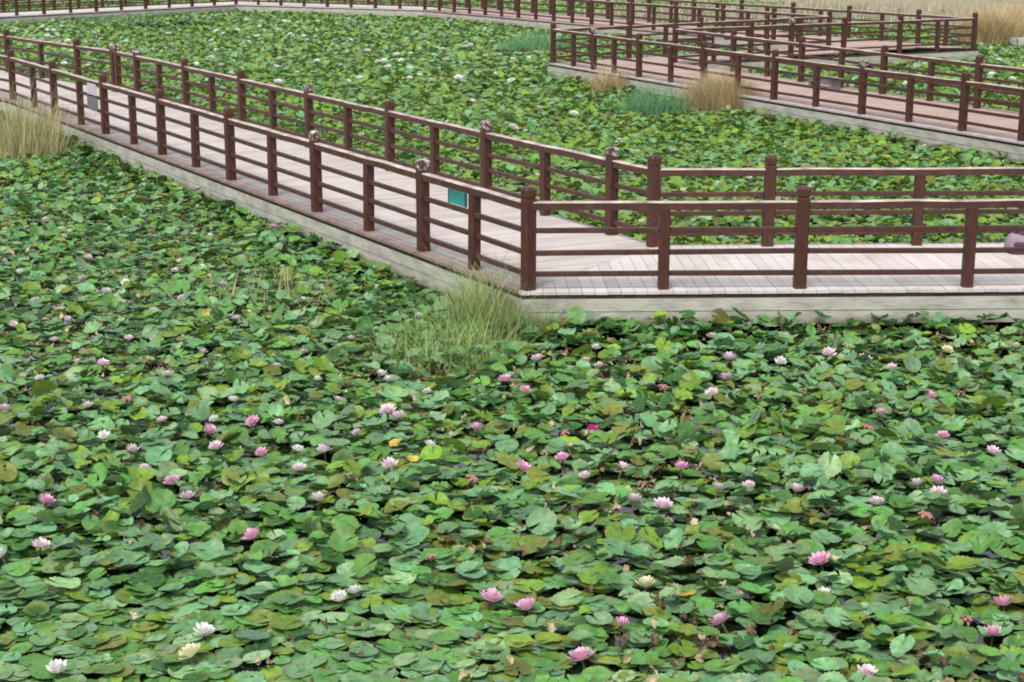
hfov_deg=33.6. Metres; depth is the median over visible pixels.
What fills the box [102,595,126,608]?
lily pad
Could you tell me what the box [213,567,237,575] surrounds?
lily pad
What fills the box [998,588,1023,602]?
lily pad
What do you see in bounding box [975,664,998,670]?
lily pad
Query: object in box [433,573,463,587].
lily pad
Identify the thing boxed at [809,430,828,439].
lily pad
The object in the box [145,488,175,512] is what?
lily pad
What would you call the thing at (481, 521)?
lily pad
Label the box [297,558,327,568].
lily pad
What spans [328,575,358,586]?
lily pad
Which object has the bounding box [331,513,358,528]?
lily pad
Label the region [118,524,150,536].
lily pad
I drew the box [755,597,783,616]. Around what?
lily pad
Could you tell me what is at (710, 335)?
water lily flower
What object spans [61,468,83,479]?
lily pad
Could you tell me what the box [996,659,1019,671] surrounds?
lily pad
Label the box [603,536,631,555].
lily pad
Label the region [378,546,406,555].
lily pad
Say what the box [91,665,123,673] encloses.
lily pad
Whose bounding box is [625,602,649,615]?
lily pad
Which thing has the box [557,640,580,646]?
lily pad
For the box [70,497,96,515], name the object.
lily pad
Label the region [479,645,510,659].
lily pad
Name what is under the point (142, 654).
lily pad
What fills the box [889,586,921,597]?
lily pad
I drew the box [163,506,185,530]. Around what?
lily pad
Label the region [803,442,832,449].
lily pad
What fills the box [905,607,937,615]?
lily pad
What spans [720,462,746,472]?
lily pad
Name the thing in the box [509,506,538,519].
lily pad
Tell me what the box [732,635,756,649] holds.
lily pad
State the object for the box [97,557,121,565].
lily pad
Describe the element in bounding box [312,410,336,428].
lily pad
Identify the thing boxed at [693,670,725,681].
lily pad
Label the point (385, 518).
lily pad
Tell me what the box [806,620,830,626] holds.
lily pad
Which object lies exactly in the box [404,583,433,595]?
lily pad
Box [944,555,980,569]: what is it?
lily pad
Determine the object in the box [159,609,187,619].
lily pad
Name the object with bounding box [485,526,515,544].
lily pad
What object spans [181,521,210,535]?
lily pad
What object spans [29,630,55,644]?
lily pad
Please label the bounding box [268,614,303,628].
lily pad
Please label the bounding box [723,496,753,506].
lily pad
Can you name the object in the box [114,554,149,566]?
lily pad
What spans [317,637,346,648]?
lily pad
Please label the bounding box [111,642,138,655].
lily pad
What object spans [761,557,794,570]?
lily pad
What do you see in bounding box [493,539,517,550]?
lily pad
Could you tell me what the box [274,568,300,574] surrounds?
lily pad
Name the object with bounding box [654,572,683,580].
lily pad
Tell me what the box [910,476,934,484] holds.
lily pad
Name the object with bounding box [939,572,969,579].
lily pad
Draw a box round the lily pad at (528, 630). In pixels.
[508,625,542,635]
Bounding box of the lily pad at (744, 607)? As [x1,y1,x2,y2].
[726,599,752,612]
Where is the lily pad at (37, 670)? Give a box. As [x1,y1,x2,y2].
[27,661,60,678]
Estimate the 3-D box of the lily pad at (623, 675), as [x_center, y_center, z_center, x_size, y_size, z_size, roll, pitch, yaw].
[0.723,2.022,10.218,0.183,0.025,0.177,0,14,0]
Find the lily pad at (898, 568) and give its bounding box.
[884,564,908,572]
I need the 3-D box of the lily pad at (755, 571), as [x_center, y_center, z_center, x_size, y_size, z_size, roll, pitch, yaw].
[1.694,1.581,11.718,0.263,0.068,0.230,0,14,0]
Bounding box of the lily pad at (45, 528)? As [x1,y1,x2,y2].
[26,521,56,532]
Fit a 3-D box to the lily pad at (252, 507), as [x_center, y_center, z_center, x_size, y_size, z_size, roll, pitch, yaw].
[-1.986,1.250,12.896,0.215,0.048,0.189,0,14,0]
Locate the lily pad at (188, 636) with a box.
[180,632,205,642]
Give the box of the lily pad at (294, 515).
[280,506,310,521]
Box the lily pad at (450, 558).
[435,554,456,563]
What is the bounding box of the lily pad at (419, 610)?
[410,602,440,619]
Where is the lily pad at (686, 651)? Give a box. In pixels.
[668,639,698,656]
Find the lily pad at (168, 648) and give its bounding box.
[153,644,177,654]
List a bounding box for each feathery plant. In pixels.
[67,13,163,27]
[494,28,576,56]
[597,72,712,120]
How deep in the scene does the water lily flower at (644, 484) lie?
13.58 m
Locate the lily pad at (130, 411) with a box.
[115,407,140,413]
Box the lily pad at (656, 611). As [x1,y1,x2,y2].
[642,606,667,619]
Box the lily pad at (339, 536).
[328,524,357,552]
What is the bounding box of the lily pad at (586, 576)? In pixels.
[577,569,600,583]
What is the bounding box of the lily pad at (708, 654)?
[691,648,719,658]
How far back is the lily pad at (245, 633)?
10.89 m
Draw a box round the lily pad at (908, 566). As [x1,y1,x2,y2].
[883,561,914,571]
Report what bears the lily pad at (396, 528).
on the lily pads at (78, 446)
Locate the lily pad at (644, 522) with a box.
[633,515,664,525]
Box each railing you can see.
[0,0,212,11]
[0,0,234,15]
[0,30,114,91]
[0,55,8,92]
[7,49,536,290]
[113,44,661,247]
[234,0,422,8]
[253,0,463,6]
[423,0,825,39]
[465,0,971,45]
[533,185,1023,289]
[550,23,1023,140]
[557,11,831,60]
[660,155,1023,246]
[672,23,1023,108]
[678,13,977,61]
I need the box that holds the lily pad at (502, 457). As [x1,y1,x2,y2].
[496,450,518,468]
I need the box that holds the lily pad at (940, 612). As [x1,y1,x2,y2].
[924,603,954,623]
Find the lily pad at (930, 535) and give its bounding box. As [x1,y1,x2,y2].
[915,532,946,538]
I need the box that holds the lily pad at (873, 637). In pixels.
[863,624,893,644]
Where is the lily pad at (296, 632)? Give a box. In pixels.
[284,625,312,637]
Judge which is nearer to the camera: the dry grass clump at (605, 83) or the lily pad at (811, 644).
the lily pad at (811, 644)
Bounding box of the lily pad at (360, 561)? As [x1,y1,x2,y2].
[350,553,376,576]
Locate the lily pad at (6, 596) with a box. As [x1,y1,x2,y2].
[0,587,23,599]
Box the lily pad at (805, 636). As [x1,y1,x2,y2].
[794,629,823,638]
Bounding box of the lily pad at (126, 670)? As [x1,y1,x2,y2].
[106,663,134,676]
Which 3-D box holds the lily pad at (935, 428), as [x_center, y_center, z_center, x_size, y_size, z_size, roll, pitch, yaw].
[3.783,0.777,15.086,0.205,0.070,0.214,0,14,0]
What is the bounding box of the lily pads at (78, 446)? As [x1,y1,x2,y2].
[0,0,1023,681]
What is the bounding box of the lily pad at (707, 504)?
[697,499,725,508]
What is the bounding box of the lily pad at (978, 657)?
[961,648,987,663]
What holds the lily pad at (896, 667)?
on the lily pads at (78, 446)
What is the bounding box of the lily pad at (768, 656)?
[753,649,776,662]
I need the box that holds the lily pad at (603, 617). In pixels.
[584,611,612,624]
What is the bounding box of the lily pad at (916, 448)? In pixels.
[904,445,929,452]
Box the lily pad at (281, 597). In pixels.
[272,590,305,603]
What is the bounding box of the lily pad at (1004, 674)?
[996,670,1023,681]
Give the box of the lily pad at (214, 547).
[192,538,223,560]
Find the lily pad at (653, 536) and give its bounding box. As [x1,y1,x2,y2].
[639,524,662,548]
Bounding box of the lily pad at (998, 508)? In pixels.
[979,505,1010,512]
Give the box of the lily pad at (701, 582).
[695,578,722,586]
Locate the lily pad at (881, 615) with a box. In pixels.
[874,609,904,626]
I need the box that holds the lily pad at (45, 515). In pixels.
[35,509,66,523]
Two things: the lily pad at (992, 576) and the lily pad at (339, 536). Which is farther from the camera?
the lily pad at (339, 536)
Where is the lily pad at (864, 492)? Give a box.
[857,488,875,494]
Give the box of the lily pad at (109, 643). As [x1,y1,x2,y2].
[96,637,126,649]
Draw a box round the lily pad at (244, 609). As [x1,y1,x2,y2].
[220,604,250,614]
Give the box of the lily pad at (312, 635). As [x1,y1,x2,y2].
[307,629,334,638]
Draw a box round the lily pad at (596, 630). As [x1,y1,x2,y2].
[573,623,606,640]
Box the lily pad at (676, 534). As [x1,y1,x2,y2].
[664,527,682,548]
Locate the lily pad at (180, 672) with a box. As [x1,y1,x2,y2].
[167,664,193,678]
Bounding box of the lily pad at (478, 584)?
[471,579,497,590]
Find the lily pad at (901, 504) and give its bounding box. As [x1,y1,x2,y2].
[889,494,914,507]
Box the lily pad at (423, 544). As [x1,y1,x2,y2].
[411,542,430,547]
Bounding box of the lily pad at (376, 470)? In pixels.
[363,460,386,475]
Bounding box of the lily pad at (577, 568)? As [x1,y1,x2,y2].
[561,564,594,574]
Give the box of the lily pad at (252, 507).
[240,501,264,511]
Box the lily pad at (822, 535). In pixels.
[810,529,841,543]
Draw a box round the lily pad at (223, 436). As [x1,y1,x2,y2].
[214,429,240,440]
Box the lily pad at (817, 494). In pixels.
[806,489,835,498]
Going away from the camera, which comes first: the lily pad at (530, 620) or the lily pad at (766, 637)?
the lily pad at (766, 637)
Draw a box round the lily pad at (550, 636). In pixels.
[534,632,562,642]
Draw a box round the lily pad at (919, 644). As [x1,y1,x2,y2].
[903,639,928,649]
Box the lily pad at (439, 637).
[427,631,459,644]
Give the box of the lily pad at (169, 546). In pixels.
[149,543,173,550]
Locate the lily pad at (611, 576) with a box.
[596,569,622,583]
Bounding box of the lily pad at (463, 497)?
[450,495,478,498]
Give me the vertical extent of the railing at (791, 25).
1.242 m
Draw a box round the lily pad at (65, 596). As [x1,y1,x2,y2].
[52,589,86,601]
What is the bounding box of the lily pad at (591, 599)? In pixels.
[581,594,604,603]
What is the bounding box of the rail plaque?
[87,83,98,111]
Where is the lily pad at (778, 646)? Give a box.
[767,635,797,651]
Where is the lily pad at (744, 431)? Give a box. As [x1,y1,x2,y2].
[736,423,757,437]
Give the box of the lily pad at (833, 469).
[818,451,842,476]
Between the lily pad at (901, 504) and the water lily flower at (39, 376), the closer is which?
the lily pad at (901, 504)
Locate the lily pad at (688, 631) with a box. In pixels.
[667,627,697,635]
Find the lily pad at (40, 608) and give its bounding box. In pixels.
[22,602,49,615]
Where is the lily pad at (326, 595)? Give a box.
[318,588,342,599]
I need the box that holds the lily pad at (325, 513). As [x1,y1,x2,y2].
[313,508,337,516]
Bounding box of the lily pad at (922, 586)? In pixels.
[902,575,936,595]
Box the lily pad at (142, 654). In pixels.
[122,652,155,663]
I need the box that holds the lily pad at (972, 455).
[959,452,985,458]
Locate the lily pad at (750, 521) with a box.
[732,510,762,530]
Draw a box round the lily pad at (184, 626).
[169,619,200,635]
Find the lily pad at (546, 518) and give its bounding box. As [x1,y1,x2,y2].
[526,507,556,534]
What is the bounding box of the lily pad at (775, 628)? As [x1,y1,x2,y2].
[767,624,794,635]
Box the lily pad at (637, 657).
[623,647,658,664]
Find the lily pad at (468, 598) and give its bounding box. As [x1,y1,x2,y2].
[447,595,472,604]
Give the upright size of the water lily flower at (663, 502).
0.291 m
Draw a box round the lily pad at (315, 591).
[300,586,322,594]
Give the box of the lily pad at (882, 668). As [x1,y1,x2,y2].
[872,664,893,675]
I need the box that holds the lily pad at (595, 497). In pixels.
[581,492,610,503]
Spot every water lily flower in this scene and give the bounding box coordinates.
[0,403,11,413]
[0,547,9,571]
[8,320,17,335]
[31,536,50,556]
[34,374,43,380]
[38,493,55,507]
[41,216,50,230]
[45,659,66,678]
[49,337,58,347]
[64,315,72,326]
[76,275,87,282]
[83,401,92,410]
[84,254,92,267]
[96,358,108,374]
[97,429,110,440]
[101,287,111,293]
[121,395,132,406]
[124,334,132,343]
[126,443,139,462]
[140,463,151,467]
[157,416,166,433]
[162,370,173,387]
[163,474,179,493]
[178,490,194,503]
[178,642,200,662]
[193,622,214,639]
[199,348,206,357]
[199,423,215,445]
[208,414,219,433]
[208,440,223,454]
[228,395,237,411]
[242,527,259,541]
[245,415,258,432]
[255,446,266,456]
[272,418,283,425]
[290,444,304,460]
[292,463,305,482]
[310,491,323,510]
[312,376,321,386]
[316,443,332,461]
[330,590,347,611]
[333,395,342,402]
[345,585,362,600]
[351,428,362,440]
[376,369,386,383]
[379,403,396,425]
[380,457,397,481]
[384,375,393,383]
[390,410,405,425]
[423,388,431,394]
[425,440,435,446]
[426,553,436,570]
[466,474,478,489]
[471,422,482,436]
[479,587,502,609]
[498,374,511,391]
[508,123,519,129]
[512,460,530,483]
[515,597,535,615]
[519,385,530,403]
[531,354,542,367]
[554,451,568,473]
[560,429,569,435]
[566,646,595,669]
[568,110,578,114]
[578,470,590,488]
[581,357,590,361]
[587,424,598,442]
[591,344,600,361]
[594,361,604,377]
[614,616,629,636]
[617,461,629,480]
[625,493,643,513]
[635,575,656,591]
[636,219,645,225]
[637,481,650,501]
[653,496,672,514]
[659,384,667,392]
[675,461,688,480]
[704,387,717,408]
[707,332,715,339]
[707,611,729,633]
[713,481,725,498]
[718,372,734,386]
[722,351,736,372]
[741,480,754,497]
[774,356,786,368]
[787,627,802,638]
[790,482,803,496]
[808,551,830,571]
[815,586,832,604]
[822,346,836,361]
[857,663,877,677]
[863,423,873,430]
[868,495,885,511]
[876,407,885,421]
[885,362,897,368]
[909,477,923,489]
[918,510,933,519]
[923,390,936,397]
[930,474,944,486]
[930,485,947,492]
[935,430,949,450]
[941,345,952,356]
[955,390,965,396]
[956,614,972,626]
[984,625,1000,645]
[987,445,1001,456]
[991,595,1013,611]
[1010,342,1021,351]
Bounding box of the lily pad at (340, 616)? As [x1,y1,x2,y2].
[319,612,348,622]
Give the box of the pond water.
[0,1,1023,681]
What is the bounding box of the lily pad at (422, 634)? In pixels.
[414,629,443,639]
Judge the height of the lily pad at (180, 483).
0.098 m
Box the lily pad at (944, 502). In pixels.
[929,498,958,504]
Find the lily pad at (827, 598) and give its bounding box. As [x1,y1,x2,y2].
[807,590,835,608]
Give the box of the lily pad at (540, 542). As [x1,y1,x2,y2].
[522,537,550,556]
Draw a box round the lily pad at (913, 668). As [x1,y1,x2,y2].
[890,664,919,676]
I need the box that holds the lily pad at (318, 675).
[302,667,339,681]
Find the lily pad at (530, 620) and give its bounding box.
[523,614,545,626]
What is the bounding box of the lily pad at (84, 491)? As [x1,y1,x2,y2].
[78,484,100,495]
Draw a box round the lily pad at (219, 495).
[210,489,232,499]
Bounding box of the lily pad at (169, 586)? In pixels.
[158,582,184,590]
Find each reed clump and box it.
[0,75,95,169]
[23,98,99,144]
[944,0,1023,45]
[979,0,1023,35]
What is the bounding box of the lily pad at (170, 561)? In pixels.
[162,551,191,565]
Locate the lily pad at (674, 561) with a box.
[663,556,688,566]
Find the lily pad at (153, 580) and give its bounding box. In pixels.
[129,569,165,587]
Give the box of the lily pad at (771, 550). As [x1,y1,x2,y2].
[764,546,792,556]
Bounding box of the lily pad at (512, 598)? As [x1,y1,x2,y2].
[504,590,536,603]
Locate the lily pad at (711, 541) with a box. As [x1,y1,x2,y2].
[696,535,722,548]
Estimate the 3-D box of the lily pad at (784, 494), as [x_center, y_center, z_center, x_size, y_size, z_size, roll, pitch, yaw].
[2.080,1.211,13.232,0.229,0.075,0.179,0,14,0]
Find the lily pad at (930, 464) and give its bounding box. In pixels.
[915,458,940,468]
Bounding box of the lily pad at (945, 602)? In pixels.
[926,596,950,606]
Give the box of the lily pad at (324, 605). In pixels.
[309,601,341,609]
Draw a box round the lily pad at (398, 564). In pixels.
[389,558,419,570]
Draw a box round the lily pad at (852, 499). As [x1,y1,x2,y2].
[844,495,872,507]
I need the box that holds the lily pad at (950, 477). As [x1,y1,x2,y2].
[939,472,963,484]
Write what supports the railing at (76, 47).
on the boardwalk at (838, 298)
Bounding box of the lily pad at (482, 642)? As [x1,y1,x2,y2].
[475,638,505,652]
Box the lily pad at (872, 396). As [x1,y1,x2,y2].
[860,392,885,398]
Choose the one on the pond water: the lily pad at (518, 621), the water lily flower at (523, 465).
the water lily flower at (523, 465)
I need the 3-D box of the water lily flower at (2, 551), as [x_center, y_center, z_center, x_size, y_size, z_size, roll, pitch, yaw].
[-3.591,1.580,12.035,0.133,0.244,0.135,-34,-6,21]
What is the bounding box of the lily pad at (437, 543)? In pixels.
[432,538,458,548]
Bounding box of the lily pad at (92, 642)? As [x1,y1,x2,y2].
[76,638,105,647]
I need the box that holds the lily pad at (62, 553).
[49,547,74,557]
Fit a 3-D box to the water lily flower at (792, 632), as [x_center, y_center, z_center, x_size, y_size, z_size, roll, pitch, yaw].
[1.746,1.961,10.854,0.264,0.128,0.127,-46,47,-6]
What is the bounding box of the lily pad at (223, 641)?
[217,637,245,647]
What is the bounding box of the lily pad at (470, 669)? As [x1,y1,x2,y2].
[458,664,487,677]
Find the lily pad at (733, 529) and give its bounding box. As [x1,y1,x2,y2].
[719,525,743,533]
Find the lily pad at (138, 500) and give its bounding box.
[128,485,148,512]
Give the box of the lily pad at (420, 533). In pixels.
[404,525,429,543]
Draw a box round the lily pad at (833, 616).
[823,607,851,626]
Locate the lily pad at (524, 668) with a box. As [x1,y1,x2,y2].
[503,658,531,675]
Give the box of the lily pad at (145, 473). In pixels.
[126,466,155,479]
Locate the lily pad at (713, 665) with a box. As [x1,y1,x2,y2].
[703,659,727,670]
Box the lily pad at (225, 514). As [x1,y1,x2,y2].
[211,511,233,526]
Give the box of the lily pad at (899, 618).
[885,614,912,623]
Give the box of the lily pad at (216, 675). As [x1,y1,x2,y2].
[207,667,230,678]
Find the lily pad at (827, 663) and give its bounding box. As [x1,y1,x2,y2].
[810,657,838,669]
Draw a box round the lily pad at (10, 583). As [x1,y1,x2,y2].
[0,581,16,587]
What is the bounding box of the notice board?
[714,37,723,44]
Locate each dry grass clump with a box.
[578,64,643,97]
[671,60,769,117]
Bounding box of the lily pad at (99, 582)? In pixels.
[89,577,113,588]
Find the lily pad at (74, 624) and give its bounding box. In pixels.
[61,619,83,628]
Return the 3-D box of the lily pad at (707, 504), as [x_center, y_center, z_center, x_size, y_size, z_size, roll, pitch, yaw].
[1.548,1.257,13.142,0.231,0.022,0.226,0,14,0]
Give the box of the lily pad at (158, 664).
[149,658,181,671]
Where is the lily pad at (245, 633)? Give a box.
[234,628,270,639]
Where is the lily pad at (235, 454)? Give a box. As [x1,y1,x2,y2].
[223,448,243,461]
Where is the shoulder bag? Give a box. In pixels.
[1004,231,1023,253]
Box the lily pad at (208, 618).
[185,610,213,625]
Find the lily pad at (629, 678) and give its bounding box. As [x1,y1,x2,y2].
[612,670,640,681]
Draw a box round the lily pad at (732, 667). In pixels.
[722,658,755,671]
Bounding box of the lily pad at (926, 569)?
[909,563,934,577]
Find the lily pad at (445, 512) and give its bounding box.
[433,507,453,521]
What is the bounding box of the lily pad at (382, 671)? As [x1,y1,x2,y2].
[367,667,396,681]
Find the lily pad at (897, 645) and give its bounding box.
[890,633,914,655]
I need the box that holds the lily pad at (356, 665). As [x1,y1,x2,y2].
[347,660,372,670]
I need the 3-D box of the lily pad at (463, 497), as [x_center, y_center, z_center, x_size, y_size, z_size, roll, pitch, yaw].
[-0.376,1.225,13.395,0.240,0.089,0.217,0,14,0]
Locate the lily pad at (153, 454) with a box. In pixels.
[145,446,171,465]
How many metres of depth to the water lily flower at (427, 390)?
16.21 m
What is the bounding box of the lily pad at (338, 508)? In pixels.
[334,505,358,511]
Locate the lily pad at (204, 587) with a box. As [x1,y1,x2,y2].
[194,579,224,593]
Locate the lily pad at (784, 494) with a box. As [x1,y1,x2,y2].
[765,489,792,502]
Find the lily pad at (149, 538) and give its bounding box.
[143,531,166,551]
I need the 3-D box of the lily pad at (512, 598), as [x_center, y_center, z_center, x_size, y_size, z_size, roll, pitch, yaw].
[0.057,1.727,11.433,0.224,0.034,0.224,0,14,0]
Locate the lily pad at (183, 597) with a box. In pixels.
[171,588,203,600]
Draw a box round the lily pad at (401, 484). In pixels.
[390,477,418,488]
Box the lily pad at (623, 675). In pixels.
[617,671,646,681]
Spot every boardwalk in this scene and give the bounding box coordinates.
[0,2,1023,165]
[0,70,1023,332]
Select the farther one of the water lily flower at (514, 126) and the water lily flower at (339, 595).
the water lily flower at (514, 126)
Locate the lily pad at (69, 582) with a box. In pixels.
[44,576,80,587]
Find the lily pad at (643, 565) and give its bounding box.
[628,560,657,570]
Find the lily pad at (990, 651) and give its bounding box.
[973,643,1002,655]
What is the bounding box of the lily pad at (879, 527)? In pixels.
[872,519,897,536]
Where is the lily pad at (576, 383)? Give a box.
[565,379,588,389]
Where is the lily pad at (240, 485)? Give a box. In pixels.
[229,475,254,491]
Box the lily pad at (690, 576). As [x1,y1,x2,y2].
[680,573,704,579]
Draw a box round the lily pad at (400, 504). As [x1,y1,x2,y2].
[384,500,406,512]
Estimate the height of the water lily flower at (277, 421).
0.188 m
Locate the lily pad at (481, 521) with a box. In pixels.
[473,518,495,524]
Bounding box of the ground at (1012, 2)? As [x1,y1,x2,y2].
[31,0,1023,27]
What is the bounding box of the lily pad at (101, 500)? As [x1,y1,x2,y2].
[95,496,118,503]
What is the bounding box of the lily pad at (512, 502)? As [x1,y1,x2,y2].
[501,498,527,511]
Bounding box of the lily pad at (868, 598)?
[853,592,879,602]
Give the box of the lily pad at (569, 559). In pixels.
[561,552,586,566]
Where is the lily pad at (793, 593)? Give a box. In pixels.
[782,584,813,603]
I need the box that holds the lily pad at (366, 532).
[355,528,380,538]
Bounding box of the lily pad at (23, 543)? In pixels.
[10,537,34,549]
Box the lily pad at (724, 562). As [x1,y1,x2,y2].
[705,559,730,564]
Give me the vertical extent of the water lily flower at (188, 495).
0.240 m
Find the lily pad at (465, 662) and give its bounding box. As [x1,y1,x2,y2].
[454,658,475,667]
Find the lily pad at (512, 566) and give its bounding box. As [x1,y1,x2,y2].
[495,560,521,578]
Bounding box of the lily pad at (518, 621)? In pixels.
[498,615,524,625]
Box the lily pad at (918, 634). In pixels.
[909,625,938,639]
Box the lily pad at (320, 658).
[301,652,327,666]
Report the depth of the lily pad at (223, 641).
10.81 m
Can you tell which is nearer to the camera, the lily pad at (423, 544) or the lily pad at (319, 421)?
the lily pad at (423, 544)
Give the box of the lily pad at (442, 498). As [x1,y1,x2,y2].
[426,491,447,504]
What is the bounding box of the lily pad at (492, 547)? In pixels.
[474,544,502,550]
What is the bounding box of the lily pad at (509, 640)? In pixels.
[504,634,532,647]
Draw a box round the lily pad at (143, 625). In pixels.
[130,622,158,630]
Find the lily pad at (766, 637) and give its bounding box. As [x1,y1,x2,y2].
[760,632,786,642]
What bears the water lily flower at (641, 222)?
in the pond water
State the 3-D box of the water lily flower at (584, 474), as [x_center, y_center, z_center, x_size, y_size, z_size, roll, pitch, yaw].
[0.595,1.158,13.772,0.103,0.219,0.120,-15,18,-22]
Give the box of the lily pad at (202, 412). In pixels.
[185,401,210,421]
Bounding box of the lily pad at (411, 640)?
[390,632,420,646]
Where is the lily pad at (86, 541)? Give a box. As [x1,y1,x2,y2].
[75,538,99,546]
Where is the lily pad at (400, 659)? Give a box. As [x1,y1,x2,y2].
[393,652,418,665]
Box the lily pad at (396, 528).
[383,524,405,534]
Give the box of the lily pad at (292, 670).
[285,663,313,677]
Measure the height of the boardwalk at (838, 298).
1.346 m
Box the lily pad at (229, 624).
[218,620,244,631]
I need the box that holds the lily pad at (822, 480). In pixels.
[818,476,839,488]
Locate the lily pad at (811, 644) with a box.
[800,641,826,652]
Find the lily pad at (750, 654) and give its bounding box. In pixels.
[738,649,762,659]
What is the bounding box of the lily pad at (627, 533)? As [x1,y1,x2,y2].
[604,521,635,541]
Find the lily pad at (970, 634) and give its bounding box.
[953,625,978,642]
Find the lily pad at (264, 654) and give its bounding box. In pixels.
[242,649,270,662]
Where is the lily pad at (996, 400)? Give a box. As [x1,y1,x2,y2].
[981,396,1008,405]
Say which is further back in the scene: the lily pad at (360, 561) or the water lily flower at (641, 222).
the water lily flower at (641, 222)
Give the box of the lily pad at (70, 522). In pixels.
[60,517,81,527]
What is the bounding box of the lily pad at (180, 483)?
[169,476,193,485]
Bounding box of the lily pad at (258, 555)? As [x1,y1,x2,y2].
[233,551,263,560]
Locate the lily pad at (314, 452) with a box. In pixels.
[306,447,330,456]
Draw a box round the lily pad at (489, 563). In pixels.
[480,561,508,570]
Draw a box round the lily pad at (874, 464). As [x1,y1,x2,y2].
[853,459,880,468]
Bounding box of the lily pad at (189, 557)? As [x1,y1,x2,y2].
[167,551,196,561]
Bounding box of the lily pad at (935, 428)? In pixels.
[926,423,948,434]
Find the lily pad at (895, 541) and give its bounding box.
[887,537,917,547]
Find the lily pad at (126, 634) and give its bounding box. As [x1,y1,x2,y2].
[111,630,143,642]
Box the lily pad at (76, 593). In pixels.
[64,587,99,601]
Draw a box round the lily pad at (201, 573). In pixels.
[186,569,213,581]
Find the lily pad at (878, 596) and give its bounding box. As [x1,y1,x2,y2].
[873,591,899,601]
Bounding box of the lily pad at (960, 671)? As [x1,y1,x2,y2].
[941,664,970,677]
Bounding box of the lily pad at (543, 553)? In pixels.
[533,550,560,557]
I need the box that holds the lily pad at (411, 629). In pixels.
[388,626,421,639]
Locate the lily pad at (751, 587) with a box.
[740,581,769,593]
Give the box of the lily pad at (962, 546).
[943,539,971,551]
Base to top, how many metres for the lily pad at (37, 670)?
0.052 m
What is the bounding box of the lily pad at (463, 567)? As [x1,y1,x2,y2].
[455,560,486,577]
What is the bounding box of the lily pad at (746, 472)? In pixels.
[743,468,767,480]
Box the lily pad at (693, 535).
[682,531,709,538]
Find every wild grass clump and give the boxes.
[187,259,368,319]
[343,293,560,383]
[392,231,605,345]
[455,284,622,342]
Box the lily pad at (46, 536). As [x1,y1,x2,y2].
[33,532,63,538]
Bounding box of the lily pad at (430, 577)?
[414,573,441,583]
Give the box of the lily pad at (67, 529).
[54,526,82,530]
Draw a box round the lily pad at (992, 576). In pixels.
[988,575,1015,582]
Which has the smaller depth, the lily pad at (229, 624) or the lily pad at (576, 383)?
the lily pad at (229, 624)
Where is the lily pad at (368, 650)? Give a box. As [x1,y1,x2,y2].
[349,646,378,656]
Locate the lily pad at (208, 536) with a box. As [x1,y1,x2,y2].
[199,532,225,541]
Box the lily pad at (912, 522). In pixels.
[900,519,932,524]
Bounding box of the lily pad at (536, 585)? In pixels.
[513,579,544,591]
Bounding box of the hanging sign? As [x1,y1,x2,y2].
[448,188,466,207]
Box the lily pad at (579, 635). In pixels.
[567,629,592,640]
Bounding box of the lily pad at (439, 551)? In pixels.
[421,548,453,559]
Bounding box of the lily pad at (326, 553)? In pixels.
[321,548,344,562]
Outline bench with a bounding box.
[808,75,843,89]
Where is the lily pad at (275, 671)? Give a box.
[259,665,282,678]
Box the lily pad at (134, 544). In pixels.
[122,537,145,549]
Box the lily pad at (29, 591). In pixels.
[18,583,48,597]
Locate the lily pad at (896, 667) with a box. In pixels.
[887,661,911,672]
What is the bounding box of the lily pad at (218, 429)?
[203,424,225,432]
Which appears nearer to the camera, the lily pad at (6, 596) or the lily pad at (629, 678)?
the lily pad at (629, 678)
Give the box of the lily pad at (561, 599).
[549,588,582,606]
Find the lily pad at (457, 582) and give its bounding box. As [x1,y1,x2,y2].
[438,580,465,585]
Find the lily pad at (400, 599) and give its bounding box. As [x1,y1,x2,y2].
[391,591,425,605]
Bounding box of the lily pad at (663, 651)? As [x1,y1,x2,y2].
[655,638,678,656]
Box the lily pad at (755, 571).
[738,564,775,578]
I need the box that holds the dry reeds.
[987,13,1023,36]
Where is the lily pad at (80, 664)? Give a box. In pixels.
[61,661,89,673]
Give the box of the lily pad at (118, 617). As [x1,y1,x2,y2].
[98,613,129,623]
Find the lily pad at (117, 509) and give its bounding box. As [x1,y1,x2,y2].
[107,506,126,514]
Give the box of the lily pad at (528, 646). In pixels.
[506,641,538,649]
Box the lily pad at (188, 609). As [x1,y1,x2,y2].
[178,603,207,614]
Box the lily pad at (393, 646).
[375,639,402,652]
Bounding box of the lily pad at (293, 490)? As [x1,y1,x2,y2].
[282,486,307,493]
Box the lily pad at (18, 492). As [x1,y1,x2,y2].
[6,484,32,498]
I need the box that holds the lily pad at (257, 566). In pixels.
[243,560,272,572]
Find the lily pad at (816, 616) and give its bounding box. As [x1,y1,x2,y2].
[794,611,828,635]
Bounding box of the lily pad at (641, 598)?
[627,591,656,606]
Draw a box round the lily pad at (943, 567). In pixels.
[928,558,958,574]
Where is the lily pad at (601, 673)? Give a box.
[580,666,611,681]
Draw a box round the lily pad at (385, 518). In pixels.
[371,507,395,523]
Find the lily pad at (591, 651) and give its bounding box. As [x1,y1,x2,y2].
[568,646,593,655]
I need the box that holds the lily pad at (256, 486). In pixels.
[246,482,272,492]
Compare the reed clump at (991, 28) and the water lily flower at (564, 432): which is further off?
the reed clump at (991, 28)
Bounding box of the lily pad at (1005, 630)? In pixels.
[977,618,1013,635]
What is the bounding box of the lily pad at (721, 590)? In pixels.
[714,586,748,598]
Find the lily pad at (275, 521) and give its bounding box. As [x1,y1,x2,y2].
[265,514,294,525]
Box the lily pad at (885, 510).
[868,506,893,514]
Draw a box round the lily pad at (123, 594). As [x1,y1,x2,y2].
[114,588,147,602]
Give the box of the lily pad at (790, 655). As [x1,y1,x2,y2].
[773,650,806,663]

